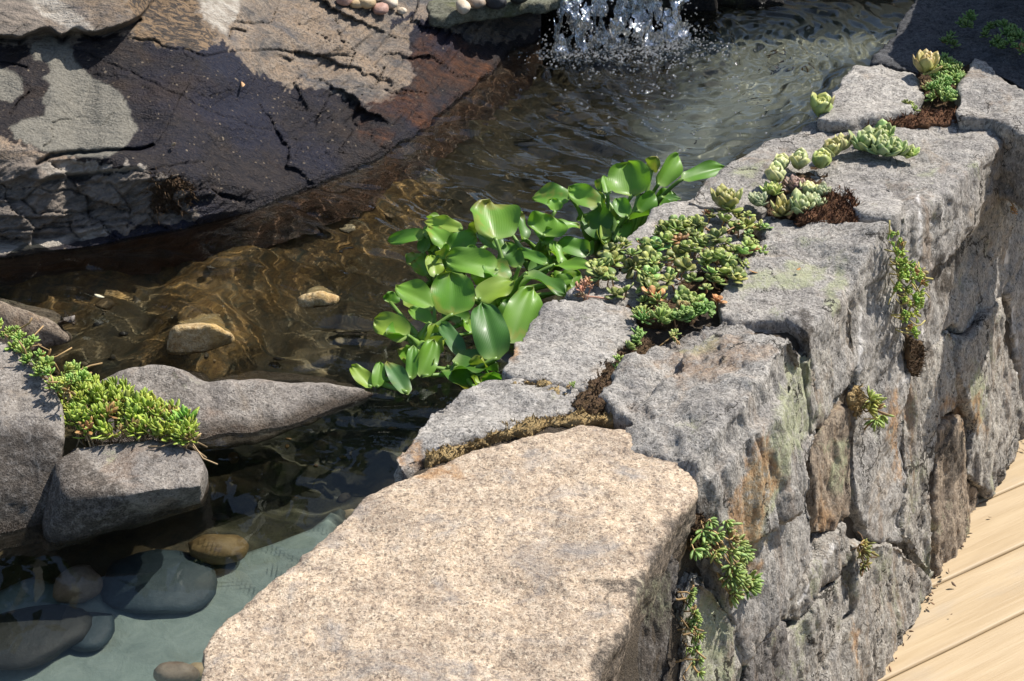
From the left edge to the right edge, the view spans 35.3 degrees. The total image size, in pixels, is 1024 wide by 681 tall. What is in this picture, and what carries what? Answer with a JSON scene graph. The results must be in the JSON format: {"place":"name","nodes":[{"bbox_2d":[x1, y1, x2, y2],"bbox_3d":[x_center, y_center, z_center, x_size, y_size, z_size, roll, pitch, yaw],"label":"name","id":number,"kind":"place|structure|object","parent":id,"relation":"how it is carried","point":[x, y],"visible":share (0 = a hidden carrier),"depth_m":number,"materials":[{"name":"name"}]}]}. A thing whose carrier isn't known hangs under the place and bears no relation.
{"place":"outdoors","nodes":[
{"label":"outdoors","id":0,"kind":"place"},
{"bbox_2d":[0,0,913,680],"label":"water","id":1,"kind":"structure","parent":0,"point":[162,598],"depth_m":2.34,"materials":[{"name":"clear liquid"}]},
{"bbox_2d":[0,341,64,532],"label":"boulder","id":2,"kind":"object","parent":1,"relation":"in","point":[32,431],"visible":0.66,"depth_m":1.86,"materials":[{"name":"grey stone"}]},
{"bbox_2d":[0,317,75,402],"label":"sedum","id":3,"kind":"object","parent":2,"relation":"on","point":[44,364],"visible":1,"depth_m":1.92,"materials":[{"name":"green plant"}]},
{"bbox_2d":[0,301,68,349],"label":"rock","id":4,"kind":"object","parent":1,"relation":"in","point":[50,333],"visible":0.62,"depth_m":2.18,"materials":[{"name":"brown stone"}]},
{"bbox_2d":[57,315,75,324],"bbox_3d":[-0.636,-0.025,2.282,0.027,0.073,0.107,-14,35,-21],"label":"rock","id":5,"kind":"object","parent":1,"relation":"in","point":[71,320],"visible":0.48,"depth_m":2.23,"materials":[{"name":"white stone"}]},
{"bbox_2d":[42,439,208,542],"bbox_3d":[-0.474,0.173,1.986,0.196,0.206,0.296,-7,33,-11],"label":"boulder","id":6,"kind":"object","parent":1,"relation":"in","point":[96,490],"visible":0.89,"depth_m":1.84,"materials":[{"name":"grey stone"}]},
{"bbox_2d":[53,363,217,464],"bbox_3d":[-0.461,0.099,1.912,0.258,0.079,0.121,16,35,24],"label":"sedum","id":7,"kind":"object","parent":6,"relation":"on","point":[92,406],"visible":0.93,"depth_m":1.89,"materials":[{"name":"green plant"}]},
{"bbox_2d":[63,359,102,387],"bbox_3d":[-0.524,0.052,1.963,0.040,0.052,0.066,0,32,0],"label":"sedum","id":8,"kind":"object","parent":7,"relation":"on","point":[83,373],"visible":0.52,"depth_m":1.95,"materials":[{"name":"green plant"}]},
{"bbox_2d":[167,323,234,351],"bbox_3d":[-0.433,-0.010,2.265,0.093,0.120,0.164,-4,32,-6],"label":"rock","id":9,"kind":"object","parent":1,"relation":"in","point":[190,337],"visible":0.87,"depth_m":2.18,"materials":[{"name":"brown stone"}]},
{"bbox_2d":[87,365,372,441],"bbox_3d":[-0.369,0.093,2.109,0.397,0.174,0.236,0,32,0],"label":"boulder","id":10,"kind":"object","parent":1,"relation":"in","point":[240,406],"visible":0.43,"depth_m":2.04,"materials":[{"name":"grey stone"}]},
{"bbox_2d":[297,291,339,306],"bbox_3d":[-0.276,-0.059,2.330,0.059,0.067,0.092,0,32,0],"label":"rock","id":11,"kind":"object","parent":1,"relation":"in","point":[315,298],"visible":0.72,"depth_m":2.28,"materials":[{"name":"beige stone"}]},
{"bbox_2d":[350,345,418,394],"bbox_3d":[-0.168,0.042,2.115,0.091,0.043,0.071,0,32,0],"label":"water hyacinth","id":12,"kind":"object","parent":1,"relation":"on","point":[399,377],"visible":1,"depth_m":2.11,"materials":[{"name":"green plant"}]},
{"bbox_2d":[373,271,474,363],"bbox_3d":[-0.116,-0.035,2.192,0.147,0.093,0.174,0,32,0],"label":"water hyacinth","id":13,"kind":"object","parent":1,"relation":"on","point":[449,296],"visible":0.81,"depth_m":2.20,"materials":[{"name":"green plant"}]},
{"bbox_2d":[387,212,488,307],"bbox_3d":[-0.113,-0.124,2.323,0.134,0.104,0.203,13,34,20],"label":"water hyacinth","id":14,"kind":"object","parent":1,"relation":"on","point":[437,238],"visible":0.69,"depth_m":2.31,"materials":[{"name":"green plant"}]},
{"bbox_2d":[415,286,542,388],"bbox_3d":[-0.033,-0.003,2.148,0.145,0.085,0.189,16,35,24],"label":"water hyacinth","id":15,"kind":"object","parent":1,"relation":"on","point":[495,332],"visible":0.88,"depth_m":2.13,"materials":[{"name":"green plant"}]},
{"bbox_2d":[445,199,588,314],"bbox_3d":[-0.003,-0.099,2.260,0.189,0.128,0.163,24,39,33],"label":"water hyacinth","id":16,"kind":"object","parent":1,"relation":"on","point":[498,286],"visible":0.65,"depth_m":2.26,"materials":[{"name":"green plant"}]},
{"bbox_2d":[511,198,593,276],"bbox_3d":[0.037,-0.151,2.343,0.180,0.128,0.112,21,38,30],"label":"water hyacinth","id":17,"kind":"object","parent":1,"relation":"on","point":[547,228],"visible":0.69,"depth_m":2.32,"materials":[{"name":"green plant"}]},
{"bbox_2d":[532,160,657,257],"bbox_3d":[0.125,-0.181,2.369,0.160,0.150,0.124,-17,36,-24],"label":"water hyacinth","id":18,"kind":"object","parent":1,"relation":"on","point":[601,223],"visible":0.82,"depth_m":2.35,"materials":[{"name":"green plant"}]},
{"bbox_2d":[551,0,690,56],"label":"waterfall","id":19,"kind":"structure","parent":1,"relation":"on","point":[608,39],"depth_m":3.10,"materials":[{"name":"liquid"}]},
{"bbox_2d":[537,3,706,62],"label":"splash droplets","id":20,"kind":"object","parent":1,"relation":"on","point":[619,41],"visible":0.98,"depth_m":3.08},
{"bbox_2d":[546,0,717,16],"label":"cavity rock","id":21,"kind":"object","parent":1,"relation":"in","point":[693,6],"visible":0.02,"depth_m":3.27,"materials":[{"name":"black stone"}]},
{"bbox_2d":[594,152,723,235],"bbox_3d":[0.214,-0.210,2.413,0.196,0.152,0.105,7,33,10],"label":"water hyacinth","id":22,"kind":"object","parent":1,"relation":"on","point":[670,171],"visible":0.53,"depth_m":2.40,"materials":[{"name":"green plant"}]},
{"bbox_2d":[507,37,812,155],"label":"foam bubbles","id":23,"kind":"object","parent":1,"relation":"on","point":[622,58],"visible":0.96,"depth_m":3.08},
{"bbox_2d":[717,0,783,7],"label":"rock","id":24,"kind":"object","parent":1,"relation":"on","point":[739,3],"visible":0.4,"depth_m":3.30,"materials":[{"name":"black stone"}]},
{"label":"ground","id":25,"kind":"structure","parent":0,"visible":0},
{"bbox_2d":[0,0,540,255],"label":"rock outcrop","id":26,"kind":"object","parent":25,"relation":"on","point":[105,105],"visible":0.6,"depth_m":2.58,"materials":[{"name":"grey stone"}]},
{"bbox_2d":[138,165,198,222],"bbox_3d":[-0.524,-0.227,2.458,0.096,0.092,0.052,-18,36,-27],"label":"moss","id":27,"kind":"object","parent":26,"relation":"on","point":[160,198],"visible":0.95,"depth_m":2.45,"materials":[{"name":"brown plant"}]},
{"bbox_2d":[336,0,352,5],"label":"pebble","id":28,"kind":"object","parent":26,"relation":"on","point":[344,2],"visible":1,"depth_m":2.90,"materials":[{"name":"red stone"}]},
{"bbox_2d":[350,0,361,7],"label":"pebble","id":29,"kind":"object","parent":26,"relation":"on","point":[355,4],"visible":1,"depth_m":2.91,"materials":[{"name":"stone"}]},
{"bbox_2d":[359,0,375,8],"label":"pebble","id":30,"kind":"object","parent":26,"relation":"on","point":[367,4],"visible":1,"depth_m":2.91,"materials":[{"name":"stone"}]},
{"bbox_2d":[372,2,388,14],"bbox_3d":[-0.239,-0.603,2.932,0.030,0.019,0.034,0,32,0],"label":"pebble","id":31,"kind":"object","parent":26,"relation":"on","point":[381,8],"visible":1,"depth_m":2.92,"materials":[{"name":"pink stone"}]},
{"bbox_2d":[380,0,397,8],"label":"pebble","id":32,"kind":"object","parent":26,"relation":"on","point":[392,4],"visible":0.72,"depth_m":2.95,"materials":[{"name":"beige stone"}]},
{"bbox_2d":[397,7,406,13],"bbox_3d":[-0.203,-0.609,2.970,0.018,0.012,0.015,13,34,20],"label":"pebble","id":33,"kind":"object","parent":26,"relation":"on","point":[401,10],"visible":1,"depth_m":2.96,"materials":[{"name":"beige stone"}]},
{"bbox_2d":[426,0,563,27],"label":"spill slab","id":34,"kind":"structure","parent":26,"relation":"on","point":[444,14],"depth_m":3.00,"materials":[{"name":"stone"}]},
{"bbox_2d":[456,0,470,13],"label":"pebble","id":35,"kind":"object","parent":34,"relation":"on","point":[463,6],"visible":1,"depth_m":2.95,"materials":[{"name":"beige stone"}]},
{"bbox_2d":[466,0,485,8],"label":"pebble","id":36,"kind":"object","parent":34,"relation":"on","point":[476,4],"visible":0.94,"depth_m":2.97,"materials":[{"name":"stone"}]},
{"bbox_2d":[485,0,506,9],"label":"pebble","id":37,"kind":"object","parent":34,"relation":"on","point":[496,4],"visible":1,"depth_m":2.98,"materials":[{"name":"black stone"}]},
{"bbox_2d":[510,0,526,3],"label":"pebble","id":38,"kind":"object","parent":34,"relation":"on","point":[517,1],"visible":1,"depth_m":3.00,"materials":[{"name":"stone"}]},
{"bbox_2d":[201,0,1023,680],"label":"stone wall","id":39,"kind":"structure","parent":25,"relation":"on","point":[555,554],"depth_m":1.94,"materials":[{"name":"beige stone"}]},
{"bbox_2d":[423,404,616,468],"bbox_3d":[0.022,0.110,1.827,0.266,0.051,0.064,-9,33,-14],"label":"moss","id":40,"kind":"object","parent":39,"relation":"on","point":[532,425],"visible":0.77,"depth_m":1.82,"materials":[{"name":"beige plant"}]},
{"bbox_2d":[512,378,568,395],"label":"moss","id":41,"kind":"object","parent":39,"relation":"on","point":[543,382],"visible":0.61,"depth_m":1.90,"materials":[{"name":"beige plant"}]},
{"bbox_2d":[566,381,574,388],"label":"sedum","id":42,"kind":"object","parent":39,"relation":"on","point":[572,383],"visible":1,"depth_m":1.88,"materials":[{"name":"green plant"}]},
{"bbox_2d":[573,276,605,300],"bbox_3d":[0.099,-0.059,2.075,0.041,0.039,0.053,0,32,0],"label":"sedum","id":43,"kind":"object","parent":39,"relation":"on","point":[584,282],"visible":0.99,"depth_m":2.07,"materials":[{"name":"pink plant"}]},
{"bbox_2d":[571,336,653,415],"bbox_3d":[0.121,0.046,1.918,0.055,0.051,0.195,16,36,24],"label":"moss","id":44,"kind":"object","parent":39,"relation":"on","point":[590,395],"visible":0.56,"depth_m":1.89,"materials":[{"name":"brown plant"}]},
{"bbox_2d":[612,354,623,368],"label":"sedum","id":45,"kind":"object","parent":44,"relation":"on","point":[617,357],"visible":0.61,"depth_m":1.92,"materials":[{"name":"green plant"}]},
{"bbox_2d":[625,326,646,349],"bbox_3d":[0.151,-0.005,1.966,0.021,0.019,0.059,9,33,14],"label":"sedum","id":46,"kind":"object","parent":44,"relation":"on","point":[637,336],"visible":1,"depth_m":1.96,"materials":[{"name":"green plant"}]},
{"bbox_2d":[630,290,672,324],"bbox_3d":[0.173,-0.044,2.011,0.053,0.026,0.078,0,32,0],"label":"sedum","id":47,"kind":"object","parent":39,"relation":"on","point":[662,312],"visible":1,"depth_m":2.00,"materials":[{"name":"green plant"}]},
{"bbox_2d":[659,329,681,345],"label":"sedum","id":48,"kind":"object","parent":39,"relation":"on","point":[673,333],"visible":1,"depth_m":1.97,"materials":[{"name":"green plant"}]},
{"bbox_2d":[585,204,773,328],"bbox_3d":[0.238,-0.100,2.135,0.314,0.073,0.211,-23,39,-32],"label":"sedum","id":49,"kind":"object","parent":39,"relation":"on","point":[675,229],"visible":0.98,"depth_m":2.12,"materials":[{"name":"green plant"}]},
{"bbox_2d":[615,225,757,330],"bbox_3d":[0.233,-0.089,2.159,0.160,0.049,0.316,19,37,27],"label":"moss","id":50,"kind":"object","parent":39,"relation":"on","point":[683,325],"visible":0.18,"depth_m":2.08,"materials":[{"name":"green plant"}]},
{"bbox_2d":[675,585,706,680],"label":"creeping plant","id":51,"kind":"object","parent":39,"relation":"attached to","point":[692,627],"visible":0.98,"depth_m":1.75,"materials":[{"name":"green plant"}]},
{"bbox_2d":[670,298,715,322],"bbox_3d":[0.226,-0.039,2.017,0.062,0.023,0.043,0,32,0],"label":"sedum","id":52,"kind":"object","parent":39,"relation":"on","point":[687,311],"visible":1,"depth_m":2.01,"materials":[{"name":"green plant"}]},
{"bbox_2d":[686,512,721,560],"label":"moss","id":53,"kind":"object","parent":39,"relation":"on","point":[696,526],"visible":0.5,"depth_m":1.74,"materials":[{"name":"plant"}]},
{"bbox_2d":[710,183,742,209],"bbox_3d":[0.300,-0.199,2.254,0.046,0.034,0.044,0,32,0],"label":"houseleek","id":54,"kind":"object","parent":39,"relation":"on","point":[724,195],"visible":0.97,"depth_m":2.24,"materials":[{"name":"green plant"}]},
{"bbox_2d":[690,517,763,608],"bbox_3d":[0.235,0.249,1.792,0.145,0.153,0.049,-23,38,-32],"label":"creeping plant","id":55,"kind":"object","parent":39,"relation":"attached to","point":[742,579],"visible":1,"depth_m":1.79,"materials":[{"name":"green plant"}]},
{"bbox_2d":[748,191,767,206],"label":"houseleek","id":56,"kind":"object","parent":39,"relation":"on","point":[757,199],"visible":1,"depth_m":2.26,"materials":[{"name":"green plant"}]},
{"bbox_2d":[759,180,783,195],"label":"houseleek","id":57,"kind":"object","parent":39,"relation":"on","point":[774,188],"visible":0.99,"depth_m":2.29,"materials":[{"name":"green plant"}]},
{"bbox_2d":[764,160,786,182],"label":"houseleek","id":58,"kind":"object","parent":39,"relation":"on","point":[775,171],"visible":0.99,"depth_m":2.30,"materials":[{"name":"green plant"}]},
{"bbox_2d":[773,153,789,169],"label":"houseleek","id":59,"kind":"object","parent":39,"relation":"on","point":[783,159],"visible":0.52,"depth_m":2.34,"materials":[{"name":"green plant"}]},
{"bbox_2d":[770,193,793,216],"bbox_3d":[0.375,-0.186,2.241,0.033,0.027,0.039,0,32,0],"label":"houseleek","id":60,"kind":"object","parent":39,"relation":"on","point":[782,207],"visible":1,"depth_m":2.24,"materials":[{"name":"green plant"}]},
{"bbox_2d":[783,174,805,191],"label":"houseleek","id":61,"kind":"object","parent":39,"relation":"on","point":[792,182],"visible":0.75,"depth_m":2.29,"materials":[{"name":"pink plant"}]},
{"bbox_2d":[763,166,827,219],"bbox_3d":[0.408,-0.212,2.325,0.069,0.040,0.174,23,39,32],"label":"moss","id":62,"kind":"object","parent":39,"relation":"on","point":[805,176],"visible":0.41,"depth_m":2.31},
{"bbox_2d":[789,147,809,169],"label":"houseleek","id":63,"kind":"object","parent":39,"relation":"on","point":[799,159],"visible":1,"depth_m":2.35,"materials":[{"name":"green plant"}]},
{"bbox_2d":[789,188,815,214],"bbox_3d":[0.403,-0.191,2.239,0.037,0.033,0.049,0,32,0],"label":"houseleek","id":64,"kind":"object","parent":39,"relation":"on","point":[799,202],"visible":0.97,"depth_m":2.23,"materials":[{"name":"green plant"}]},
{"bbox_2d":[799,180,817,194],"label":"houseleek","id":65,"kind":"object","parent":39,"relation":"on","point":[808,185],"visible":0.79,"depth_m":2.28,"materials":[{"name":"green plant"}]},
{"bbox_2d":[811,181,830,195],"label":"houseleek","id":66,"kind":"object","parent":39,"relation":"on","point":[822,187],"visible":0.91,"depth_m":2.27,"materials":[{"name":"green plant"}]},
{"bbox_2d":[811,147,831,168],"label":"houseleek","id":67,"kind":"object","parent":39,"relation":"on","point":[821,158],"visible":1,"depth_m":2.35,"materials":[{"name":"green plant"}]},
{"bbox_2d":[810,92,834,116],"bbox_3d":[0.482,-0.367,2.507,0.037,0.042,0.038,7,33,12],"label":"houseleek","id":68,"kind":"object","parent":39,"relation":"on","point":[821,103],"visible":1,"depth_m":2.50,"materials":[{"name":"green plant"}]},
{"bbox_2d":[793,185,862,226],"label":"moss","id":69,"kind":"object","parent":39,"relation":"on","point":[836,208],"visible":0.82,"depth_m":2.23,"materials":[{"name":"brown soil"}]},
{"bbox_2d":[805,191,826,206],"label":"houseleek","id":70,"kind":"object","parent":69,"relation":"on","point":[816,200],"visible":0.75,"depth_m":2.25,"materials":[{"name":"green plant"}]},
{"bbox_2d":[822,137,842,156],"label":"houseleek","id":71,"kind":"object","parent":39,"relation":"on","point":[833,146],"visible":0.84,"depth_m":2.38,"materials":[{"name":"green plant"}]},
{"bbox_2d":[835,133,853,150],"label":"houseleek","id":72,"kind":"object","parent":39,"relation":"on","point":[846,141],"visible":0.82,"depth_m":2.40,"materials":[{"name":"green plant"}]},
{"bbox_2d":[846,383,867,418],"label":"moss","id":73,"kind":"object","parent":39,"relation":"attached to","point":[856,399],"visible":1,"depth_m":2.10,"materials":[{"name":"beige plant"}]},
{"bbox_2d":[848,125,881,150],"bbox_3d":[0.525,-0.297,2.398,0.049,0.033,0.059,0,32,0],"label":"houseleek","id":74,"kind":"object","parent":39,"relation":"on","point":[862,139],"visible":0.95,"depth_m":2.39,"materials":[{"name":"green plant"}]},
{"bbox_2d":[850,532,879,576],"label":"creeping plant","id":75,"kind":"object","parent":39,"relation":"attached to","point":[863,550],"visible":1,"depth_m":2.16,"materials":[{"name":"green plant"}]},
{"bbox_2d":[862,385,894,431],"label":"creeping plant","id":76,"kind":"object","parent":39,"relation":"attached to","point":[874,406],"visible":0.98,"depth_m":2.12,"materials":[{"name":"green plant"}]},
{"bbox_2d":[863,133,901,156],"bbox_3d":[0.553,-0.288,2.381,0.060,0.030,0.047,23,39,32],"label":"houseleek","id":77,"kind":"object","parent":39,"relation":"on","point":[884,141],"visible":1,"depth_m":2.37,"materials":[{"name":"green plant"}]},
{"bbox_2d":[873,118,895,137],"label":"houseleek","id":78,"kind":"object","parent":39,"relation":"on","point":[887,128],"visible":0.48,"depth_m":2.42,"materials":[{"name":"green plant"}]},
{"bbox_2d":[886,136,913,156],"bbox_3d":[0.570,-0.286,2.382,0.047,0.026,0.046,0,32,0],"label":"houseleek","id":79,"kind":"object","parent":39,"relation":"on","point":[898,144],"visible":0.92,"depth_m":2.37,"materials":[{"name":"green plant"}]},
{"bbox_2d":[884,220,932,338],"bbox_3d":[0.542,-0.084,2.206,0.057,0.210,0.123,21,37,29],"label":"creeping plant","id":80,"kind":"object","parent":39,"relation":"attached to","point":[903,265],"visible":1,"depth_m":2.20,"materials":[{"name":"green plant"}]},
{"bbox_2d":[836,105,984,128],"bbox_3d":[0.622,-0.341,2.519,0.271,0.054,0.076,0,32,0],"label":"moss","id":81,"kind":"object","parent":39,"relation":"on","point":[925,118],"visible":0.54,"depth_m":2.50,"materials":[{"name":"brown soil"}]},
{"bbox_2d":[901,99,920,113],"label":"sedum","id":82,"kind":"object","parent":39,"relation":"on","point":[910,102],"visible":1,"depth_m":2.53,"materials":[{"name":"green plant"}]},
{"bbox_2d":[903,145,919,158],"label":"houseleek","id":83,"kind":"object","parent":39,"relation":"on","point":[913,152],"visible":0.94,"depth_m":2.38,"materials":[{"name":"green plant"}]},
{"bbox_2d":[905,334,926,376],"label":"moss","id":84,"kind":"object","parent":39,"relation":"on","point":[915,355],"visible":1,"depth_m":2.29,"materials":[{"name":"brown soil"}]},
{"bbox_2d":[912,48,942,74],"bbox_3d":[0.671,-0.449,2.610,0.045,0.038,0.052,0,32,0],"label":"houseleek","id":85,"kind":"object","parent":39,"relation":"on","point":[925,61],"visible":1,"depth_m":2.60,"materials":[{"name":"yellow plant"}]},
{"bbox_2d":[917,64,969,112],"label":"moss","id":86,"kind":"object","parent":39,"relation":"on","point":[937,103],"visible":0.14,"depth_m":2.59,"materials":[{"name":"green plant"}]},
{"bbox_2d":[920,52,965,101],"bbox_3d":[0.701,-0.427,2.613,0.073,0.029,0.203,8,33,13],"label":"sedum","id":87,"kind":"object","parent":86,"relation":"on","point":[942,83],"visible":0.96,"depth_m":2.59,"materials":[{"name":"green plant"}]},
{"bbox_2d":[939,30,960,47],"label":"sedum","id":88,"kind":"object","parent":39,"relation":"on","point":[950,34],"visible":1,"depth_m":2.74,"materials":[{"name":"green plant"}]},
{"bbox_2d":[955,9,977,27],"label":"sedum","id":89,"kind":"object","parent":39,"relation":"on","point":[970,14],"visible":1,"depth_m":2.78,"materials":[{"name":"green plant"}]},
{"bbox_2d":[979,18,1023,54],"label":"sedum","id":90,"kind":"object","parent":39,"relation":"on","point":[1012,32],"visible":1,"depth_m":2.72,"materials":[{"name":"green plant"}]},
{"bbox_2d":[1009,202,1017,213],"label":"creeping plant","id":91,"kind":"object","parent":39,"relation":"attached to","point":[1012,207],"visible":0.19,"depth_m":2.59,"materials":[{"name":"green plant"}]},
{"bbox_2d":[877,439,1023,680],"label":"wooden deck","id":92,"kind":"structure","parent":25,"relation":"on","point":[977,634],"depth_m":2.46,"materials":[{"name":"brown wood"}]},
{"bbox_2d":[889,437,1023,671],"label":"leaf litter","id":93,"kind":"object","parent":92,"relation":"on","point":[890,669],"visible":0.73,"depth_m":2.47,"materials":[{"name":"brown plant"}]}
]}

